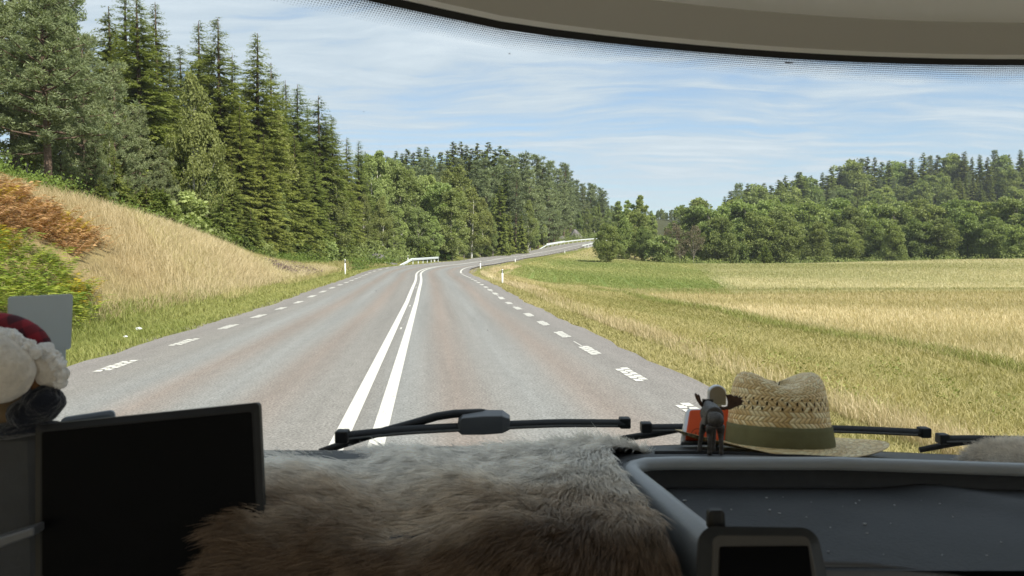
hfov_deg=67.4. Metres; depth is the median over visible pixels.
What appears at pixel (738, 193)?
pine tree
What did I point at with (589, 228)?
aspen tree
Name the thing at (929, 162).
pine tree
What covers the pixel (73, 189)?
young spruce
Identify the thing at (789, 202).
broadleaf tree
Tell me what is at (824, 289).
field edge grass
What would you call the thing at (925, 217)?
broadleaf tree
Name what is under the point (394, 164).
aspen tree
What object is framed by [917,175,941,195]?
broadleaf tree
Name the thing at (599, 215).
aspen tree
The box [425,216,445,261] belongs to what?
aspen tree
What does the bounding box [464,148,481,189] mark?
spruce tree
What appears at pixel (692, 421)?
case
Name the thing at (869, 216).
broadleaf tree
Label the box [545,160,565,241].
pine tree
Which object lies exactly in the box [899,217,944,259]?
broadleaf tree
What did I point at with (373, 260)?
roadside weeds
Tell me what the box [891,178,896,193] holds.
pine tree
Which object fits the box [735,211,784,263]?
broadleaf tree
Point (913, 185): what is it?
broadleaf tree
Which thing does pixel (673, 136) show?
sky
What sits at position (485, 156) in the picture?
spruce tree
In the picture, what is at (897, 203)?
broadleaf tree
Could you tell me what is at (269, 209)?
spruce tree
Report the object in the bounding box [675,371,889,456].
straw hat
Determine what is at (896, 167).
broadleaf tree
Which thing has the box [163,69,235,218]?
birch tree
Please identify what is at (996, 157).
pine tree
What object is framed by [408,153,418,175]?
spruce tree
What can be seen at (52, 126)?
pine tree
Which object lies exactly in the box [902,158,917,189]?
spruce tree
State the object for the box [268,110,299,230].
birch tree
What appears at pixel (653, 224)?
poplar tree
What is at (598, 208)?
spruce tree
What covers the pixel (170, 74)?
spruce tree
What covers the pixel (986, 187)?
spruce tree
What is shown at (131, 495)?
screen
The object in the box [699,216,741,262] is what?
broadleaf tree
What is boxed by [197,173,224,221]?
aspen tree
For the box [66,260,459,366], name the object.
verge grass
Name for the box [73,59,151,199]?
pine tree
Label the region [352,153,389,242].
aspen tree
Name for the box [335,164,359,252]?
spruce tree
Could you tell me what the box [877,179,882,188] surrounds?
pine tree
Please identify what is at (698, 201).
broadleaf tree
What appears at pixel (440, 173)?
pine tree
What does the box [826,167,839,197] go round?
spruce tree
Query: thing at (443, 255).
shrub
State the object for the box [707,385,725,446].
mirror
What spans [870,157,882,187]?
spruce tree
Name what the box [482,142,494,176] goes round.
spruce tree
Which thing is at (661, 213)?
broadleaf tree
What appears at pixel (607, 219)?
aspen tree
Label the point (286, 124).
spruce tree
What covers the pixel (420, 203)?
aspen tree
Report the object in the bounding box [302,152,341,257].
spruce tree
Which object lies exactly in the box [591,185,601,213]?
pine tree
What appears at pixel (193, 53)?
spruce tree
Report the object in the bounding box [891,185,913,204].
broadleaf tree
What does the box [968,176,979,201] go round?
spruce tree
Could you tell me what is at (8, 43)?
pine tree
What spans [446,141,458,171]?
spruce tree
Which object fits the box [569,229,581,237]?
rock outcrop
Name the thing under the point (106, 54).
spruce tree
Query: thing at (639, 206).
poplar tree
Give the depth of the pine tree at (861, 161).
380.94 m
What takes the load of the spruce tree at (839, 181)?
on the ground at (86, 260)
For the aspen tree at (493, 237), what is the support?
on the ground at (86, 260)
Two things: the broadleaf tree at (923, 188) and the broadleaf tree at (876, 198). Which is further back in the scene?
the broadleaf tree at (923, 188)
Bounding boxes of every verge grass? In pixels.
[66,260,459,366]
[470,254,958,453]
[478,264,1015,454]
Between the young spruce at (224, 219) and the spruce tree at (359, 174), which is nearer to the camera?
the young spruce at (224, 219)
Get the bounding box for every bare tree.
[663,222,684,243]
[673,244,686,259]
[679,225,705,262]
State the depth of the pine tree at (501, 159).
199.57 m
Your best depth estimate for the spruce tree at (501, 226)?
158.00 m
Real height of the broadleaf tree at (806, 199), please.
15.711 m
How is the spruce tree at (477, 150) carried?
on the ground at (86, 260)
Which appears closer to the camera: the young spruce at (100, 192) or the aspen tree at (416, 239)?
the young spruce at (100, 192)
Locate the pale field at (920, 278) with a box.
[694,258,1023,294]
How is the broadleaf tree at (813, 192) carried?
on the ground at (86, 260)
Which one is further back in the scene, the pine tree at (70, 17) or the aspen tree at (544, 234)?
the aspen tree at (544, 234)
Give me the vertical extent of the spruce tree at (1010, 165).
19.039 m
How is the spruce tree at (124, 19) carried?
on the ground at (86, 260)
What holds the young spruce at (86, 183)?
on the ground at (86, 260)
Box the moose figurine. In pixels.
[695,393,743,454]
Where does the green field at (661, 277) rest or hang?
on the ground at (86, 260)
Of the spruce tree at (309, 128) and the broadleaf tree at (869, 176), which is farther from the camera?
the broadleaf tree at (869, 176)
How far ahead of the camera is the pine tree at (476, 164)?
187.51 m
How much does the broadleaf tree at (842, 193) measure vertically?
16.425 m
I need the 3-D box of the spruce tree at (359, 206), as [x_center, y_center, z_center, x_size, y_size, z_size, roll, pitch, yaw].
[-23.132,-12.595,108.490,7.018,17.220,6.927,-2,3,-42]
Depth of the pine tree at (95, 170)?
41.85 m
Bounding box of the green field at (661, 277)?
[498,257,745,294]
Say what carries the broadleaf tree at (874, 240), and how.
on the ground at (86, 260)
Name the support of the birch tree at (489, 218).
on the ground at (86, 260)
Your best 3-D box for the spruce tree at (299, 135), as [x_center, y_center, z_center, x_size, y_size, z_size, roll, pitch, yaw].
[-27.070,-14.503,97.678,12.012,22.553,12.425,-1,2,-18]
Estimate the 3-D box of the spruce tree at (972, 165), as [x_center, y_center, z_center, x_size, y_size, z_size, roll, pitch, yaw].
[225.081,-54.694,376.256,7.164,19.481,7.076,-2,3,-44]
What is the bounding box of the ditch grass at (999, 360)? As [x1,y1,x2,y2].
[571,282,1023,374]
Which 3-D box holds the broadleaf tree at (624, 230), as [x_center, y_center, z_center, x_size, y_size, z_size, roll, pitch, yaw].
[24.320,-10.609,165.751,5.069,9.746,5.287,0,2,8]
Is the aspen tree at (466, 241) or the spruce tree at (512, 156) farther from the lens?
the spruce tree at (512, 156)
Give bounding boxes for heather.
[266,258,321,274]
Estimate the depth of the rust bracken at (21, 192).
23.89 m
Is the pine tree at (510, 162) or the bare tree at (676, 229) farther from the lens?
the pine tree at (510, 162)
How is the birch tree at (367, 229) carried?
on the ground at (86, 260)
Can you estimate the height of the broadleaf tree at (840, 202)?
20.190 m
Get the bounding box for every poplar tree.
[611,201,622,232]
[619,200,634,224]
[629,195,651,227]
[646,213,657,239]
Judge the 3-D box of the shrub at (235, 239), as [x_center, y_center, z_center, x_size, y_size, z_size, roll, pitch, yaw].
[-21.856,-3.539,58.087,3.110,3.111,3.180,-1,2,-16]
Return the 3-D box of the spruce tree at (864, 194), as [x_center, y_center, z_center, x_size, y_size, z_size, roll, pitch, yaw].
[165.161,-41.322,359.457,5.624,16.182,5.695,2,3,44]
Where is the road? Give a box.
[54,241,726,449]
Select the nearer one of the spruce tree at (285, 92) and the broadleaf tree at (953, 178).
the spruce tree at (285, 92)
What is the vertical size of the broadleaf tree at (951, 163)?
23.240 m
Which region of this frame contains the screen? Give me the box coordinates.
[35,402,265,575]
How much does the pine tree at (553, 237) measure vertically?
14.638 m
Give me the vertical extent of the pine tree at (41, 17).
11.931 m
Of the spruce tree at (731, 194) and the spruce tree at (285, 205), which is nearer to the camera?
the spruce tree at (285, 205)
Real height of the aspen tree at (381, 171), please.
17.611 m
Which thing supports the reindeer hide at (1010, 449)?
on the motorhome
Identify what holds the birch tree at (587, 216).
on the ground at (86, 260)
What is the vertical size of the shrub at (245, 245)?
2.378 m
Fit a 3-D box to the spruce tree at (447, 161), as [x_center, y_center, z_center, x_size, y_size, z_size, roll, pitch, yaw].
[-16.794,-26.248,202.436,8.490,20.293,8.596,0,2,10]
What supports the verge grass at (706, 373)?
on the ground at (86, 260)
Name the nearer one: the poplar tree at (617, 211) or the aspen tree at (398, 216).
the aspen tree at (398, 216)
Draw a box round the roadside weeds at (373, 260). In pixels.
[341,252,399,269]
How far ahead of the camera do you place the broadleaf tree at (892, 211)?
188.66 m
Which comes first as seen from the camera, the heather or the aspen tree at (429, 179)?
the heather
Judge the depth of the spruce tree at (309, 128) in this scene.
106.09 m
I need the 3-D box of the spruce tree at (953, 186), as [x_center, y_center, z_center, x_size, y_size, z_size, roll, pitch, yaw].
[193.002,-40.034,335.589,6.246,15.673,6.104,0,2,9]
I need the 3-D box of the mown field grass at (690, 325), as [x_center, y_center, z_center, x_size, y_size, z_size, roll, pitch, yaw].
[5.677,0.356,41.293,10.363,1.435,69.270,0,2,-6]
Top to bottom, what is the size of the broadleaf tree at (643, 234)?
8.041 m
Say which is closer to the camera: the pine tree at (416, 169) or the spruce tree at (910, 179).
the pine tree at (416, 169)
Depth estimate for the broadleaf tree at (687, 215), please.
193.75 m
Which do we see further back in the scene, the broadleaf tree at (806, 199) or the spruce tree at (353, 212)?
the broadleaf tree at (806, 199)
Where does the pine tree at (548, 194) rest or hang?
on the ground at (86, 260)
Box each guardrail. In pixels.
[400,257,438,265]
[540,238,596,248]
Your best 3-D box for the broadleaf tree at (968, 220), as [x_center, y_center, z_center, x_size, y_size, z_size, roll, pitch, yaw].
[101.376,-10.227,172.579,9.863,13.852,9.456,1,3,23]
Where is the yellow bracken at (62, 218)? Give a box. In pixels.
[0,183,103,307]
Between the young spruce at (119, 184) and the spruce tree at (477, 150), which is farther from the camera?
the spruce tree at (477, 150)
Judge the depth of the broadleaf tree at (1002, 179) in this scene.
339.99 m
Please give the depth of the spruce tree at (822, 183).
363.86 m
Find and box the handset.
[696,508,826,575]
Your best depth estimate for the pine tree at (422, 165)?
189.58 m
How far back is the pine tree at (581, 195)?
274.54 m
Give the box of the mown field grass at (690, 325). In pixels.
[487,271,1023,435]
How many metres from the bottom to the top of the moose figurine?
0.096 m
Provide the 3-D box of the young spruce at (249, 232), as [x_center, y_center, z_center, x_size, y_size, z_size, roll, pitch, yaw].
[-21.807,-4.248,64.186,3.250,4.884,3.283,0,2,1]
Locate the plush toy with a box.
[0,313,69,439]
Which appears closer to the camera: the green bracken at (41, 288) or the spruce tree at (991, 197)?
the green bracken at (41, 288)
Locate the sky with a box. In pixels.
[0,0,1023,219]
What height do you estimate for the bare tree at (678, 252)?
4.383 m
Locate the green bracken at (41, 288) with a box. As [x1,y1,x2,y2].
[0,224,110,330]
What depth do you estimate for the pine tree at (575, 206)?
249.90 m
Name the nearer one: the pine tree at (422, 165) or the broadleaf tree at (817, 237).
the broadleaf tree at (817, 237)
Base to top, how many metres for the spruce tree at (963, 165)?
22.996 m
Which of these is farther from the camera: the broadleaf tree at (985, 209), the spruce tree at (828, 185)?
the spruce tree at (828, 185)
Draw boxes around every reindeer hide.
[177,424,682,575]
[951,434,1023,462]
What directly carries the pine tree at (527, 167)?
on the ground at (86, 260)
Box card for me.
[8,294,72,359]
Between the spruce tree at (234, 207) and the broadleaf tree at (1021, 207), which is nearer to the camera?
the spruce tree at (234, 207)
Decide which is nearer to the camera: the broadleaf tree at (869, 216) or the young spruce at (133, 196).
the young spruce at (133, 196)
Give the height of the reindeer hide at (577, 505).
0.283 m
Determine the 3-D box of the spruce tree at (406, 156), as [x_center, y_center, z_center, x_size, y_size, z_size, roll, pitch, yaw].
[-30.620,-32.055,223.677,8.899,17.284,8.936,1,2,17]
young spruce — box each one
[67,179,80,195]
[77,169,94,192]
[90,177,110,205]
[102,157,131,207]
[119,176,138,208]
[136,184,161,213]
[209,192,243,246]
[238,208,266,256]
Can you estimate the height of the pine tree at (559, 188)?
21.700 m
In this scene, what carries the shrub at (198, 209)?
on the ground at (86, 260)
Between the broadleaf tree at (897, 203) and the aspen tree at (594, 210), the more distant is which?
the broadleaf tree at (897, 203)
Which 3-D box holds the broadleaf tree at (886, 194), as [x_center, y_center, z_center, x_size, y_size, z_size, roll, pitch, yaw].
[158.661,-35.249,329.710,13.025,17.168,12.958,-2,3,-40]
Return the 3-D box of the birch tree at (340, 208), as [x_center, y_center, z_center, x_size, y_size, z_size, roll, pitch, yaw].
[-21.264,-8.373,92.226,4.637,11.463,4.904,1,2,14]
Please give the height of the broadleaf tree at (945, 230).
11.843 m
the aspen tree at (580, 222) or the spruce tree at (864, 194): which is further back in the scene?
the spruce tree at (864, 194)
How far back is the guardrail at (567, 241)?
211.74 m
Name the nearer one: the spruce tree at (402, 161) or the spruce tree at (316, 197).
the spruce tree at (316, 197)
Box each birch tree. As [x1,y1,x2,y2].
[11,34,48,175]
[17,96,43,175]
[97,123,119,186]
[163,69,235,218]
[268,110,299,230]
[321,170,352,247]
[356,194,373,242]
[371,195,394,249]
[440,168,453,223]
[446,164,477,254]
[454,187,491,257]
[467,197,496,256]
[517,200,538,250]
[582,208,592,229]
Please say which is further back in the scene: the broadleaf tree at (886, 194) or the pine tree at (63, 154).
the broadleaf tree at (886, 194)
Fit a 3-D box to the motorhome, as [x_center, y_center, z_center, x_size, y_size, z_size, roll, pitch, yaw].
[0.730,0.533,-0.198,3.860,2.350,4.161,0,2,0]
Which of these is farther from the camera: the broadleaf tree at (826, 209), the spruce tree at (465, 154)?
the spruce tree at (465, 154)
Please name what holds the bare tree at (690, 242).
on the ground at (86, 260)
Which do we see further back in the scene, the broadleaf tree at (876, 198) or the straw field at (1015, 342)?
the broadleaf tree at (876, 198)
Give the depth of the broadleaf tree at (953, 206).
188.27 m
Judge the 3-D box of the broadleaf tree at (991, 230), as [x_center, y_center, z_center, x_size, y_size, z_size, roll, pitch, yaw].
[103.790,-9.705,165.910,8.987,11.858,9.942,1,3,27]
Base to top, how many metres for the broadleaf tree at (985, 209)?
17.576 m
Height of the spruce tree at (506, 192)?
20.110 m
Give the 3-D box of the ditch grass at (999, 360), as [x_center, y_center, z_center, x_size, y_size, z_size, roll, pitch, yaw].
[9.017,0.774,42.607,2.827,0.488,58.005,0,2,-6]
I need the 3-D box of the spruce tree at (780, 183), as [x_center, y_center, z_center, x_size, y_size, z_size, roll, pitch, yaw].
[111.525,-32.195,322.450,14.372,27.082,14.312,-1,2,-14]
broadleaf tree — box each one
[592,222,622,261]
[615,216,635,258]
[625,211,654,258]
[633,226,654,260]
[659,208,664,218]
[662,205,705,262]
[669,209,673,220]
[678,197,714,234]
[684,204,734,262]
[684,222,710,263]
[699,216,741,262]
[711,202,741,227]
[719,198,755,222]
[719,223,754,263]
[728,199,779,238]
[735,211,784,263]
[741,193,761,204]
[742,183,776,202]
[743,205,806,260]
[766,189,795,203]
[767,215,809,263]
[768,198,804,260]
[777,183,803,204]
[781,198,807,261]
[791,175,821,203]
[795,200,835,262]
[798,197,810,203]
[799,221,833,262]
[814,198,843,239]
[815,189,825,204]
[826,197,850,229]
[828,158,869,205]
[829,223,866,261]
[830,205,872,261]
[833,204,890,239]
[834,187,856,206]
[847,173,875,194]
[854,182,870,198]
[857,193,884,208]
[858,200,904,224]
[858,222,888,261]
[869,186,896,204]
[873,224,908,260]
[878,203,917,260]
[883,161,913,186]
[888,198,949,227]
[889,200,905,209]
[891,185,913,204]
[896,172,917,188]
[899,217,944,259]
[907,181,934,208]
[908,182,919,198]
[914,204,956,220]
[914,218,963,259]
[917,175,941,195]
[926,172,952,205]
[926,198,980,237]
[936,186,958,214]
[938,152,968,183]
[944,165,959,185]
[949,212,986,259]
[959,200,986,256]
[964,202,1010,258]
[968,216,1012,258]
[984,196,1023,258]
[990,154,1013,185]
[995,168,1022,195]
[1001,223,1023,258]
[1003,179,1022,192]
[1005,186,1023,200]
[1011,205,1023,234]
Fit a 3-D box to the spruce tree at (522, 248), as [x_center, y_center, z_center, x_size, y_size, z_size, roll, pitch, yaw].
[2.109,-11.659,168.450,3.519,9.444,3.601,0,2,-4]
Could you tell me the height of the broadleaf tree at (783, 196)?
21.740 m
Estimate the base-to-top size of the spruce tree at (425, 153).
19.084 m
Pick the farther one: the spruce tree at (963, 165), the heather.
the spruce tree at (963, 165)
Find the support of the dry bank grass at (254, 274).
on the ground at (86, 260)
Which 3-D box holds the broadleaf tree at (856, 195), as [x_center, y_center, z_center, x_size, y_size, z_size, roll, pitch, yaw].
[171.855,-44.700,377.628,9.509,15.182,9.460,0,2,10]
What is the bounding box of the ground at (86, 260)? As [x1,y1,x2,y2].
[0,164,1023,438]
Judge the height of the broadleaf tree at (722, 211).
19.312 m
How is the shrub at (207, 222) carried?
on the ground at (86, 260)
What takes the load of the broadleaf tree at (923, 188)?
on the ground at (86, 260)
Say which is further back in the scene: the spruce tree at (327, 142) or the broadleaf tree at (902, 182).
the broadleaf tree at (902, 182)
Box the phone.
[61,410,115,421]
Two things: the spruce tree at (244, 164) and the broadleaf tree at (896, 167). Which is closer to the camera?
the spruce tree at (244, 164)
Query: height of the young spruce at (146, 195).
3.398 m
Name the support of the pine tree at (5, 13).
on the ground at (86, 260)
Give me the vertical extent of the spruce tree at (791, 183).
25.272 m
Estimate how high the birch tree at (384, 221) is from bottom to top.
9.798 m
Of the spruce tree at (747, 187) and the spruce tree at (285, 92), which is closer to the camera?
the spruce tree at (285, 92)
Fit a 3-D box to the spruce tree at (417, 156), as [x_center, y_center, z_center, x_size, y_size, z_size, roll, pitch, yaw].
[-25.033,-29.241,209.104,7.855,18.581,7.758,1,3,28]
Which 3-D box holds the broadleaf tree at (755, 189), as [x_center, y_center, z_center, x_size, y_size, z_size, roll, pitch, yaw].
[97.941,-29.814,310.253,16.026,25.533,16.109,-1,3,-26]
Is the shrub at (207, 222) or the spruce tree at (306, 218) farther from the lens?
the spruce tree at (306, 218)
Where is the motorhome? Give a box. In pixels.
[0,0,1023,575]
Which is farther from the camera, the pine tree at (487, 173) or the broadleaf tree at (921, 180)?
the broadleaf tree at (921, 180)
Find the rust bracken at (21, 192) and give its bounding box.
[0,172,119,257]
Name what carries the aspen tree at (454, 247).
on the ground at (86, 260)
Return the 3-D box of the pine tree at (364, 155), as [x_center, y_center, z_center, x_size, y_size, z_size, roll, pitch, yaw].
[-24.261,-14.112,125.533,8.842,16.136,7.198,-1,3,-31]
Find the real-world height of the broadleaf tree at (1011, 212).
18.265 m
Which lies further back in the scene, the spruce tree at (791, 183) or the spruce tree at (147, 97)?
the spruce tree at (791, 183)
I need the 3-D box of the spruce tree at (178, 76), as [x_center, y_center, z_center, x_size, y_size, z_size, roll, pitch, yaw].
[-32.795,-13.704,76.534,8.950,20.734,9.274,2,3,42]
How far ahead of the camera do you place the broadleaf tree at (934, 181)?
344.33 m
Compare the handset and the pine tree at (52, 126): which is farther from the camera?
the pine tree at (52, 126)
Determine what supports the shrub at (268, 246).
on the ground at (86, 260)
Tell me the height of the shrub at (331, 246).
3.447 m
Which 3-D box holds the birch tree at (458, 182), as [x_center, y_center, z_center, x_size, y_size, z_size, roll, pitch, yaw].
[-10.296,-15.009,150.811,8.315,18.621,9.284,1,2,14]
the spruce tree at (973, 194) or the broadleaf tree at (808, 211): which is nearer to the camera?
the broadleaf tree at (808, 211)
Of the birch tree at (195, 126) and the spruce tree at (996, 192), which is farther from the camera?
the spruce tree at (996, 192)
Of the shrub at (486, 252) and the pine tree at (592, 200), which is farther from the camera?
the pine tree at (592, 200)
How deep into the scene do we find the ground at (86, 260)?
26.65 m
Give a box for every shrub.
[126,188,182,220]
[148,189,213,235]
[201,216,217,237]
[212,227,227,240]
[213,222,243,247]
[241,234,254,251]
[256,240,276,257]
[297,243,319,259]
[314,239,338,261]
[360,239,385,254]
[411,242,436,260]
[439,250,450,260]
[479,246,491,256]
[643,235,679,262]
[757,246,773,263]
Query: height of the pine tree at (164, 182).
6.515 m
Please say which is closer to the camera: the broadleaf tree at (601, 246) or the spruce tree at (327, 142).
the spruce tree at (327, 142)
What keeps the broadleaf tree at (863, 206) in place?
on the ground at (86, 260)
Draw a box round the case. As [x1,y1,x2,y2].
[680,409,727,444]
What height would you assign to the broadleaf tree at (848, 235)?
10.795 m
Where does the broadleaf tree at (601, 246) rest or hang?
on the ground at (86, 260)
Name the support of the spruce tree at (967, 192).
on the ground at (86, 260)
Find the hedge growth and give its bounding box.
[651,252,1023,263]
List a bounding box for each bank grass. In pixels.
[0,170,337,323]
[0,204,386,311]
[509,248,712,274]
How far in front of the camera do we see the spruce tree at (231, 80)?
79.93 m
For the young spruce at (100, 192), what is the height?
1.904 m
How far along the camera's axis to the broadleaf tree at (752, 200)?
300.75 m
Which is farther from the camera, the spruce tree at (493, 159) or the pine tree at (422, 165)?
the spruce tree at (493, 159)
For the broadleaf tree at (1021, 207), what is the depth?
176.67 m
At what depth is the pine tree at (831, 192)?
335.05 m
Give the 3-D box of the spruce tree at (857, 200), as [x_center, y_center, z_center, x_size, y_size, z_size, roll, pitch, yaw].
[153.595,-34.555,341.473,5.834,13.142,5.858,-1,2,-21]
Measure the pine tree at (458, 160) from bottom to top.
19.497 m
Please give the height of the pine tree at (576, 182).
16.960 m
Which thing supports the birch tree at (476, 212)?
on the ground at (86, 260)
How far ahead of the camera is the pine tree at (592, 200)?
279.17 m
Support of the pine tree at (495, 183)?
on the ground at (86, 260)
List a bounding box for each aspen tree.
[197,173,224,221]
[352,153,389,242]
[368,150,397,243]
[378,158,410,248]
[385,165,423,248]
[388,228,401,250]
[389,208,409,256]
[403,177,430,245]
[405,208,432,254]
[418,175,435,233]
[419,182,459,260]
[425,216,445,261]
[435,189,470,260]
[460,237,468,254]
[475,229,483,254]
[487,220,498,256]
[529,218,540,248]
[540,222,547,245]
[574,212,583,232]
[587,224,591,235]
[589,206,598,231]
[594,212,604,231]
[602,208,613,224]
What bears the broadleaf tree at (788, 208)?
on the ground at (86, 260)
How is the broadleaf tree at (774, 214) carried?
on the ground at (86, 260)
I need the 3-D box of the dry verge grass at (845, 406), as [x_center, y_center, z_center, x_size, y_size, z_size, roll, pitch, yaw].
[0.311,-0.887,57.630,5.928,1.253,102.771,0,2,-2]
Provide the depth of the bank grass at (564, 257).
139.97 m
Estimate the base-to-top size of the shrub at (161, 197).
3.557 m
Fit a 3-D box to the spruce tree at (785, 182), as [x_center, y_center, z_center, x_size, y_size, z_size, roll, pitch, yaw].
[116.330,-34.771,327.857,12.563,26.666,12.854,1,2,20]
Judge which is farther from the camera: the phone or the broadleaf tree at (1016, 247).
the broadleaf tree at (1016, 247)
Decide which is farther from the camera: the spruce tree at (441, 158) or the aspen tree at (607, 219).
the aspen tree at (607, 219)
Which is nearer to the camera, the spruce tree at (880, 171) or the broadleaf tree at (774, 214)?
the broadleaf tree at (774, 214)
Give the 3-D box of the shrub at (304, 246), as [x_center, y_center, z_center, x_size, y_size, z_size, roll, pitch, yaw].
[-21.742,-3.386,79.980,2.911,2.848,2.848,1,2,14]
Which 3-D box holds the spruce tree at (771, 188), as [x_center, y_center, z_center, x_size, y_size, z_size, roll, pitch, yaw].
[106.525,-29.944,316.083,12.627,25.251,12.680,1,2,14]
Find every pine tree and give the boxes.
[0,0,58,160]
[0,0,84,171]
[0,0,126,186]
[1,0,106,188]
[20,0,141,181]
[42,129,81,185]
[50,26,122,189]
[68,118,118,202]
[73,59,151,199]
[119,104,177,204]
[146,145,192,214]
[352,152,375,198]
[408,165,419,194]
[417,156,428,176]
[424,157,438,180]
[434,162,446,185]
[452,158,466,190]
[467,159,485,228]
[477,158,490,196]
[477,168,495,224]
[480,163,505,217]
[491,155,508,196]
[502,157,522,212]
[504,173,528,252]
[514,151,551,239]
[517,166,546,249]
[525,154,553,219]
[533,185,551,248]
[534,164,561,244]
[541,181,561,246]
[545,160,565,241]
[550,195,567,241]
[552,167,571,238]
[558,162,576,236]
[559,183,576,236]
[563,170,574,204]
[569,180,579,231]
[572,179,581,207]
[574,187,584,216]
[577,183,591,215]
[586,183,599,222]
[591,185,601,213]
[593,190,612,224]
[597,187,603,209]
[733,182,745,201]
[828,190,836,204]
[856,158,870,187]
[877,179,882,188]
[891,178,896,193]
[925,155,937,176]
[967,171,972,187]
[989,149,999,177]
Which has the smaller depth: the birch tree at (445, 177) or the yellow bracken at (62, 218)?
the yellow bracken at (62, 218)
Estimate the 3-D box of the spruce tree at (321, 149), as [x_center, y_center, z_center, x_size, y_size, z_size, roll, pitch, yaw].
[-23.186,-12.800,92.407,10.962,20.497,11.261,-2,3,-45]
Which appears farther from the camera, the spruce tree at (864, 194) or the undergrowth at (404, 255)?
the spruce tree at (864, 194)
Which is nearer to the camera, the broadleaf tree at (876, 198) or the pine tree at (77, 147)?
the pine tree at (77, 147)
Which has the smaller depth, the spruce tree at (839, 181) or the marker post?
the marker post
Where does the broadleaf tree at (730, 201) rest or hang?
on the ground at (86, 260)
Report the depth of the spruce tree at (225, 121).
71.97 m
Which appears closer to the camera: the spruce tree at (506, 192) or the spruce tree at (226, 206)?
the spruce tree at (226, 206)
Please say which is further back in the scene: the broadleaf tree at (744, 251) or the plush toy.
the broadleaf tree at (744, 251)
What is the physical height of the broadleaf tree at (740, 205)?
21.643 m
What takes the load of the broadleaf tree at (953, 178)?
on the ground at (86, 260)
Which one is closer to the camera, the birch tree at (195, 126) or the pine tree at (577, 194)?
the birch tree at (195, 126)
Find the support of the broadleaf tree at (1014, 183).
on the ground at (86, 260)
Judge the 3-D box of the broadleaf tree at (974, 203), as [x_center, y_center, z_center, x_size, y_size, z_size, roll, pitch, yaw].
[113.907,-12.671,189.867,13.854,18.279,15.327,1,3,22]
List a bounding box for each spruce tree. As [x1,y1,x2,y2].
[72,5,145,189]
[74,28,128,180]
[76,0,182,182]
[102,0,182,198]
[135,4,191,180]
[154,51,178,120]
[163,45,187,131]
[166,130,194,191]
[170,20,234,184]
[182,17,272,240]
[208,135,233,226]
[214,55,249,136]
[219,162,249,242]
[223,106,278,256]
[229,32,313,255]
[239,78,254,120]
[242,134,295,259]
[254,63,314,254]
[272,170,296,257]
[273,94,306,196]
[273,192,290,247]
[276,80,307,153]
[283,84,346,240]
[284,135,328,259]
[291,96,365,260]
[300,107,317,180]
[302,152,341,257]
[316,123,339,164]
[324,115,363,251]
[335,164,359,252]
[339,137,368,250]
[351,141,380,244]
[398,153,405,165]
[403,149,411,166]
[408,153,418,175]
[413,147,422,177]
[418,147,431,175]
[431,155,439,177]
[437,152,446,170]
[442,150,452,178]
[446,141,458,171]
[452,142,465,173]
[460,145,469,178]
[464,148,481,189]
[466,143,483,196]
[479,150,489,166]
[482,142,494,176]
[484,149,498,191]
[485,146,517,234]
[489,185,511,255]
[490,194,496,221]
[495,174,518,251]
[502,149,510,180]
[505,212,516,254]
[509,155,521,187]
[514,213,528,253]
[596,202,601,230]
[725,190,734,202]
[744,183,751,195]
[767,185,775,194]
[774,180,786,202]
[781,175,790,193]
[789,180,799,199]
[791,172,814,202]
[818,172,828,197]
[821,176,834,201]
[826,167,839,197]
[830,165,853,205]
[854,196,860,208]
[860,183,867,201]
[862,157,876,194]
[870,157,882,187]
[875,162,890,188]
[882,160,897,187]
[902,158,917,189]
[914,153,929,180]
[931,155,948,175]
[935,179,946,205]
[951,179,958,195]
[953,177,967,199]
[954,151,972,188]
[958,181,966,205]
[962,172,970,200]
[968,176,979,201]
[969,157,976,181]
[974,154,983,184]
[977,180,983,202]
[979,157,993,189]
[981,177,990,200]
[985,177,995,203]
[992,170,1002,200]
[1003,155,1015,179]
[1014,150,1023,187]
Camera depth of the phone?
0.99 m
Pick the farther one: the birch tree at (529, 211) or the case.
the birch tree at (529, 211)
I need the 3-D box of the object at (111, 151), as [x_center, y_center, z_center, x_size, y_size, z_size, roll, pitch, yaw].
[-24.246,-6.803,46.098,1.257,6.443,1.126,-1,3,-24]
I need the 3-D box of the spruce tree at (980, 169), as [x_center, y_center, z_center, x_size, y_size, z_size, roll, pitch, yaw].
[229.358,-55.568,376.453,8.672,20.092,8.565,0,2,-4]
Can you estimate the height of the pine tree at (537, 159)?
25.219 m
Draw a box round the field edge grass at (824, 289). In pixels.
[666,287,1022,292]
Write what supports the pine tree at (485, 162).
on the ground at (86, 260)
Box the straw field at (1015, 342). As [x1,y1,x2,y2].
[605,286,1023,364]
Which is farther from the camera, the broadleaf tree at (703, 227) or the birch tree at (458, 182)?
the broadleaf tree at (703, 227)
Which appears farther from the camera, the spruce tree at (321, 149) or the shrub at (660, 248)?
the shrub at (660, 248)
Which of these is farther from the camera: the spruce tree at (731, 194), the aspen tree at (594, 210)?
the spruce tree at (731, 194)
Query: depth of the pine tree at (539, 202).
195.41 m
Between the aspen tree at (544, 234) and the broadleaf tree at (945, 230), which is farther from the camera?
the aspen tree at (544, 234)
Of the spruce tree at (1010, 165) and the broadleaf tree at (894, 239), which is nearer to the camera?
the broadleaf tree at (894, 239)
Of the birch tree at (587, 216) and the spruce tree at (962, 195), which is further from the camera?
the spruce tree at (962, 195)
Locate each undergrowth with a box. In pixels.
[0,149,336,263]
[292,222,663,262]
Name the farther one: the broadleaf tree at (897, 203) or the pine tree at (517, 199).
the broadleaf tree at (897, 203)

